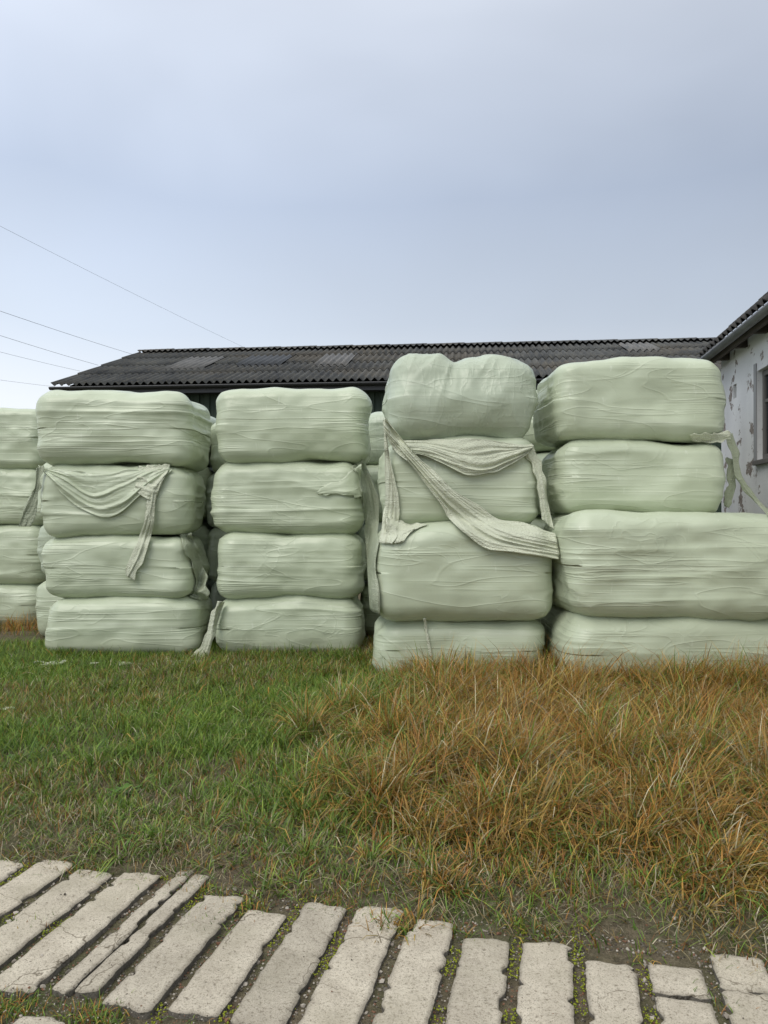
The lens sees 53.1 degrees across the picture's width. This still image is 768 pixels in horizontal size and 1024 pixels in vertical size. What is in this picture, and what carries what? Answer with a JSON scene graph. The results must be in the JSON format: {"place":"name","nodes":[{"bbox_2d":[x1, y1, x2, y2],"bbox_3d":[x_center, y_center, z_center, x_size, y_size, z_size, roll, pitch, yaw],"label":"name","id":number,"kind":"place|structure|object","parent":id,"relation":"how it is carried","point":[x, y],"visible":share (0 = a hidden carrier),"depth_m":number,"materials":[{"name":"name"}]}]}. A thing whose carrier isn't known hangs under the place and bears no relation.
{"place":"outdoors","nodes":[
{"label":"outdoors","id":0,"kind":"place"},
{"bbox_2d":[0,860,767,1023],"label":"concrete slat pavement","id":1,"kind":"structure","parent":0,"point":[212,988],"depth_m":2.72,"materials":[{"name":"beige concrete"}]},
{"bbox_2d":[0,632,767,973],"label":"short grass","id":2,"kind":"structure","parent":0,"point":[46,718],"depth_m":4.84,"materials":[{"name":"green plant"}]},
{"bbox_2d":[0,593,767,1023],"bbox_3d":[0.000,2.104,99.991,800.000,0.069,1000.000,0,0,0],"label":"ground","id":3,"kind":"structure","parent":0,"point":[602,955],"depth_m":3.12,"materials":[{"name":"soil"}]},
{"bbox_2d":[0,582,42,625],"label":"silage bale","id":4,"kind":"object","parent":3,"relation":"on","point":[18,599],"visible":0.34,"depth_m":11.18},
{"bbox_2d":[0,525,45,583],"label":"silage bale","id":5,"kind":"object","parent":4,"relation":"on","point":[20,562],"visible":0.52,"depth_m":11.20},
{"bbox_2d":[0,468,42,525],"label":"silage bale","id":6,"kind":"object","parent":5,"relation":"on","point":[17,486],"visible":0.38,"depth_m":11.23},
{"bbox_2d":[0,408,46,468],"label":"silage bale","id":7,"kind":"object","parent":6,"relation":"on","point":[18,438],"visible":0.45,"depth_m":11.25},
{"bbox_2d":[43,660,66,664],"bbox_3d":[-3.490,1.595,8.116,0.235,0.052,0.141,0,0,0],"label":"plastic film scrap","id":8,"kind":"object","parent":3,"relation":"on","point":[56,662],"visible":0.49,"depth_m":8.15,"materials":[{"name":"white plastic"}]},
{"bbox_2d":[35,576,214,635],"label":"silage bale","id":9,"kind":"object","parent":3,"relation":"on","point":[46,600],"visible":0.07,"depth_m":9.98},
{"bbox_2d":[37,520,212,573],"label":"silage bale","id":10,"kind":"object","parent":9,"relation":"on","point":[201,532],"visible":0.06,"depth_m":10.06},
{"bbox_2d":[36,463,214,519],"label":"silage bale","id":11,"kind":"object","parent":10,"relation":"on","point":[207,472],"visible":0.07,"depth_m":10.11},
{"bbox_2d":[208,416,215,465],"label":"silage bale","id":12,"kind":"object","parent":11,"relation":"on","point":[213,420],"visible":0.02,"depth_m":10.59},
{"bbox_2d":[45,594,212,654],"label":"silage bale","id":13,"kind":"object","parent":3,"relation":"on","point":[125,624],"visible":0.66,"depth_m":8.70},
{"bbox_2d":[41,535,209,597],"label":"silage bale","id":14,"kind":"object","parent":13,"relation":"on","point":[86,566],"visible":0.81,"depth_m":8.72},
{"bbox_2d":[40,464,205,537],"bbox_3d":[-3.082,-0.139,9.204,1.772,0.893,1.080,0,0,-1],"label":"silage bale","id":15,"kind":"object","parent":14,"relation":"on","point":[180,502],"visible":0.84,"depth_m":8.72},
{"bbox_2d":[19,465,43,526],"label":"loose wrap film","id":16,"kind":"object","parent":15,"relation":"attached to","point":[29,513],"visible":1,"depth_m":8.72,"materials":[{"name":"green plastic"}]},
{"bbox_2d":[38,464,171,516],"bbox_3d":[-3.188,-0.241,8.733,1.576,0.604,0.235,0,0,0],"label":"loose wrap film","id":17,"kind":"object","parent":15,"relation":"attached to","point":[105,495],"visible":0.99,"depth_m":8.67,"materials":[{"name":"green plastic"}]},
{"bbox_2d":[35,390,211,471],"bbox_3d":[-3.085,-0.955,9.300,1.828,0.946,1.302,0,0,0],"label":"silage bale","id":18,"kind":"object","parent":15,"relation":"on","point":[106,427],"visible":0.91,"depth_m":8.72},
{"bbox_2d":[125,493,156,580],"bbox_3d":[-2.732,0.270,8.670,0.358,1.019,0.121,0,0,0],"label":"loose wrap film","id":19,"kind":"object","parent":15,"relation":"attached to","point":[136,560],"visible":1,"depth_m":8.66,"materials":[{"name":"green plastic"}]},
{"bbox_2d":[133,464,169,499],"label":"loose wrap film","id":20,"kind":"object","parent":15,"relation":"attached to","point":[147,490],"visible":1,"depth_m":8.65,"materials":[{"name":"green plastic"}]},
{"bbox_2d":[179,533,209,599],"bbox_3d":[-2.208,0.636,8.935,0.340,0.798,0.347,0,0,-28],"label":"loose wrap film","id":21,"kind":"object","parent":14,"relation":"attached to","point":[201,590],"visible":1,"depth_m":8.95,"materials":[{"name":"green plastic"}]},
{"bbox_2d":[6,669,359,795],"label":"broadleaf weeds","id":22,"kind":"object","parent":3,"relation":"on","point":[115,791],"visible":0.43,"depth_m":4.45,"materials":[{"name":"green plant"}]},
{"bbox_2d":[193,601,224,662],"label":"loose wrap film","id":23,"kind":"object","parent":3,"relation":"on","point":[210,634],"visible":0.71,"depth_m":8.56,"materials":[{"name":"green plastic"}]},
{"bbox_2d":[210,581,357,608],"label":"silage bale","id":24,"kind":"object","parent":3,"relation":"on","point":[215,596],"visible":0.02,"depth_m":9.95},
{"bbox_2d":[207,528,357,581],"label":"silage bale","id":25,"kind":"object","parent":24,"relation":"on","point":[215,535],"visible":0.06,"depth_m":9.99},
{"bbox_2d":[205,473,217,527],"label":"silage bale","id":26,"kind":"object","parent":25,"relation":"on","point":[208,507],"visible":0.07,"depth_m":10.05},
{"bbox_2d":[210,423,225,472],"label":"silage bale","id":27,"kind":"object","parent":26,"relation":"on","point":[217,461],"visible":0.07,"depth_m":10.07},
{"bbox_2d":[215,595,365,654],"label":"silage bale","id":28,"kind":"object","parent":3,"relation":"on","point":[303,621],"visible":0.74,"depth_m":8.70},
{"bbox_2d":[216,532,366,598],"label":"silage bale","id":29,"kind":"object","parent":28,"relation":"on","point":[269,565],"visible":0.88,"depth_m":8.70},
{"bbox_2d":[210,461,364,533],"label":"silage bale","id":30,"kind":"object","parent":29,"relation":"on","point":[279,498],"visible":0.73,"depth_m":8.70},
{"bbox_2d":[215,387,371,464],"bbox_3d":[-1.051,-0.997,9.190,1.825,0.910,1.077,0,0,-1],"label":"silage bale","id":31,"kind":"object","parent":30,"relation":"on","point":[273,425],"visible":0.89,"depth_m":8.69},
{"bbox_2d":[316,464,361,498],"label":"loose wrap film","id":32,"kind":"object","parent":30,"relation":"attached to","point":[348,484],"visible":1,"depth_m":8.66,"materials":[{"name":"green plastic"}]},
{"bbox_2d":[0,862,659,1023],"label":"moss","id":33,"kind":"object","parent":3,"relation":"on","point":[446,970],"visible":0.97,"depth_m":2.79,"materials":[{"name":"green plant"}]},
{"bbox_2d":[360,580,380,635],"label":"silage bale","id":34,"kind":"object","parent":3,"relation":"on","point":[371,617],"visible":0.11,"depth_m":10.13},
{"bbox_2d":[358,522,381,580],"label":"silage bale","id":35,"kind":"object","parent":34,"relation":"on","point":[361,533],"visible":0.03,"depth_m":10.12},
{"bbox_2d":[364,464,382,521],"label":"silage bale","id":36,"kind":"object","parent":35,"relation":"on","point":[373,469],"visible":0.04,"depth_m":10.13},
{"bbox_2d":[366,412,390,464],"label":"silage bale","id":37,"kind":"object","parent":36,"relation":"on","point":[376,431],"visible":0.04,"depth_m":10.18},
{"bbox_2d":[0,623,767,944],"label":"tall grass","id":38,"kind":"structure","parent":3,"relation":"on","point":[654,741],"depth_m":4.42,"materials":[{"name":"brown plant"}]},
{"bbox_2d":[0,655,767,970],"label":"dead grass thatch","id":39,"kind":"object","parent":3,"relation":"on","point":[324,853],"visible":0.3,"depth_m":3.52,"materials":[{"name":"brown plant"}]},
{"bbox_2d":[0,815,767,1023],"bbox_3d":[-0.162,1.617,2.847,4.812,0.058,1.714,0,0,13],"label":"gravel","id":40,"kind":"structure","parent":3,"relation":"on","point":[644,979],"depth_m":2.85,"materials":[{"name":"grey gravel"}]},
{"bbox_2d":[0,611,767,1023],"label":"grass tufts","id":41,"kind":"object","parent":3,"relation":"on","point":[340,657],"visible":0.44,"depth_m":3.55,"materials":[{"name":"green plant"}]},
{"bbox_2d":[48,337,724,575],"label":"barn","id":42,"kind":"structure","parent":3,"relation":"on","point":[205,377],"depth_m":20.15,"materials":[{"name":"grey"}]},
{"bbox_2d":[372,616,544,673],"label":"silage bale","id":43,"kind":"object","parent":3,"relation":"on","point":[500,635],"visible":0.53,"depth_m":7.46},
{"bbox_2d":[423,618,431,656],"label":"loose wrap film","id":44,"kind":"object","parent":43,"relation":"attached to","point":[427,637],"visible":0.98,"depth_m":7.44,"materials":[{"name":"plastic"}]},
{"bbox_2d":[371,521,552,621],"bbox_3d":[0.764,0.594,7.908,1.800,1.044,1.262,0,0,0],"label":"silage bale","id":45,"kind":"object","parent":43,"relation":"on","point":[450,571],"visible":0.73,"depth_m":7.30},
{"bbox_2d":[352,460,379,613],"bbox_3d":[-0.202,0.221,8.116,0.331,1.648,1.678,0,0,0],"label":"loose wrap film","id":46,"kind":"object","parent":45,"relation":"attached to","point":[371,498],"visible":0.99,"depth_m":8.84,"materials":[{"name":"green plastic"}]},
{"bbox_2d":[385,515,427,542],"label":"loose wrap film","id":47,"kind":"object","parent":45,"relation":"on","point":[402,529],"visible":1,"depth_m":7.38,"materials":[{"name":"plastic"}]},
{"bbox_2d":[377,435,537,523],"bbox_3d":[0.747,-0.289,8.105,1.641,0.989,1.289,0,0,0],"label":"silage bale","id":48,"kind":"object","parent":45,"relation":"on","point":[509,493],"visible":0.53,"depth_m":7.51},
{"bbox_2d":[379,419,399,543],"bbox_3d":[0.049,-0.312,7.402,0.194,1.228,0.251,0,0,11],"label":"loose wrap film","id":49,"kind":"object","parent":48,"relation":"attached to","point":[392,508],"visible":0.99,"depth_m":7.48,"materials":[{"name":"green plastic"}]},
{"bbox_2d":[382,353,537,439],"bbox_3d":[0.766,-1.155,8.072,1.581,0.992,1.303,0,0,0],"label":"silage bale","id":50,"kind":"object","parent":48,"relation":"on","point":[433,396],"visible":0.83,"depth_m":7.50},
{"bbox_2d":[392,438,533,474],"bbox_3d":[0.763,-0.536,7.498,1.403,0.366,0.169,0,0,0],"label":"loose wrap film","id":51,"kind":"object","parent":48,"relation":"attached to","point":[467,456],"visible":0.98,"depth_m":7.46,"materials":[{"name":"green plastic"}]},
{"bbox_2d":[526,444,553,528],"bbox_3d":[1.562,-0.254,7.533,0.351,0.842,0.214,0,0,-37],"label":"loose wrap film","id":52,"kind":"object","parent":48,"relation":"attached to","point":[534,459],"visible":1,"depth_m":7.55,"materials":[{"name":"green plastic"}]},
{"bbox_2d":[384,417,558,559],"bbox_3d":[0.830,-0.235,7.364,1.669,1.376,0.270,0,0,5],"label":"loose wrap film","id":53,"kind":"object","parent":45,"relation":"attached to","point":[479,525],"visible":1,"depth_m":7.37,"materials":[{"name":"green plastic"}]},
{"bbox_2d":[540,605,767,678],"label":"silage bale","id":54,"kind":"object","parent":3,"relation":"on","point":[619,635],"visible":0.47,"depth_m":7.03},
{"bbox_2d":[543,509,767,620],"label":"silage bale","id":55,"kind":"object","parent":54,"relation":"on","point":[627,564],"visible":0.91,"depth_m":6.97},
{"bbox_2d":[542,439,725,514],"bbox_3d":[2.546,-0.333,8.091,1.720,0.835,1.273,0,0,1],"label":"silage bale","id":56,"kind":"object","parent":55,"relation":"on","point":[641,476],"visible":0.82,"depth_m":7.52},
{"bbox_2d":[533,356,725,447],"bbox_3d":[2.531,-1.116,8.121,1.755,0.886,1.262,0,0,-1],"label":"silage bale","id":57,"kind":"object","parent":56,"relation":"on","point":[677,401],"visible":0.91,"depth_m":7.53},
{"bbox_2d":[690,430,730,442],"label":"loose wrap film","id":58,"kind":"object","parent":56,"relation":"on","point":[714,437],"visible":1,"depth_m":7.56,"materials":[{"name":"green plastic"}]},
{"bbox_2d":[724,457,735,508],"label":"loose wrap film","id":59,"kind":"object","parent":56,"relation":"attached to","point":[730,488],"visible":0.91,"depth_m":7.85,"materials":[{"name":"green plastic"}]},
{"bbox_2d":[726,433,767,515],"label":"loose wrap film","id":60,"kind":"object","parent":55,"relation":"on","point":[735,453],"visible":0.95,"depth_m":7.77,"materials":[{"name":"green plastic"}]},
{"bbox_2d":[698,292,767,513],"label":"farmhouse","id":61,"kind":"object","parent":3,"relation":"on","point":[740,352],"visible":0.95,"depth_m":9.73,"materials":[{"name":"white paint"}]},
{"bbox_2d":[762,371,766,458],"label":"window frame","id":62,"kind":"structure","parent":61,"relation":"in","point":[763,377],"depth_m":9.38,"materials":[{"name":"grey"}]},
{"bbox_2d":[766,375,767,453],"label":"window glass","id":63,"kind":"structure","parent":61,"relation":"in","point":[767,375],"depth_m":9.34,"materials":[{"name":"grey glass"}]},
{"bbox_3d":[-8.450,-1.975,9.760,0.320,7.850,0.300,0,0,0],"label":"utility pole","id":64,"kind":"object","parent":3,"relation":"on","visible":0},
{"bbox_2d":[0,335,95,364],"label":"overhead wire","id":65,"kind":"object","parent":64,"relation":"attached to","point":[48,350],"visible":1,"depth_m":18.29,"materials":[{"name":"grey metal"}]},
{"bbox_2d":[1,311,129,353],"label":"overhead wire","id":66,"kind":"object","parent":64,"relation":"attached to","point":[60,331],"visible":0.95,"depth_m":18.82,"materials":[{"name":"grey metal"}]},
{"bbox_2d":[10,231,231,341],"bbox_3d":[-6.334,-5.215,16.402,0.005,0.487,13.910,0,0,18],"label":"overhead wire","id":67,"kind":"object","parent":64,"relation":"attached to","point":[111,282],"visible":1,"depth_m":17.21,"materials":[{"name":"grey metal"}]},
{"bbox_2d":[0,0,767,408],"label":"sky","id":68,"kind":"structure","parent":0,"point":[257,173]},
{"bbox_2d":[530,516,545,528],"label":"silage bale","id":69,"kind":"object","parent":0,"point":[538,521],"visible":0.02,"depth_m":9.41},
{"bbox_2d":[536,452,551,515],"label":"silage bale","id":70,"kind":"object","parent":69,"relation":"on","point":[541,456],"depth_m":9.44},
{"bbox_2d":[523,390,554,452],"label":"silage bale","id":71,"kind":"object","parent":70,"relation":"on","point":[529,436],"visible":0.04,"depth_m":9.46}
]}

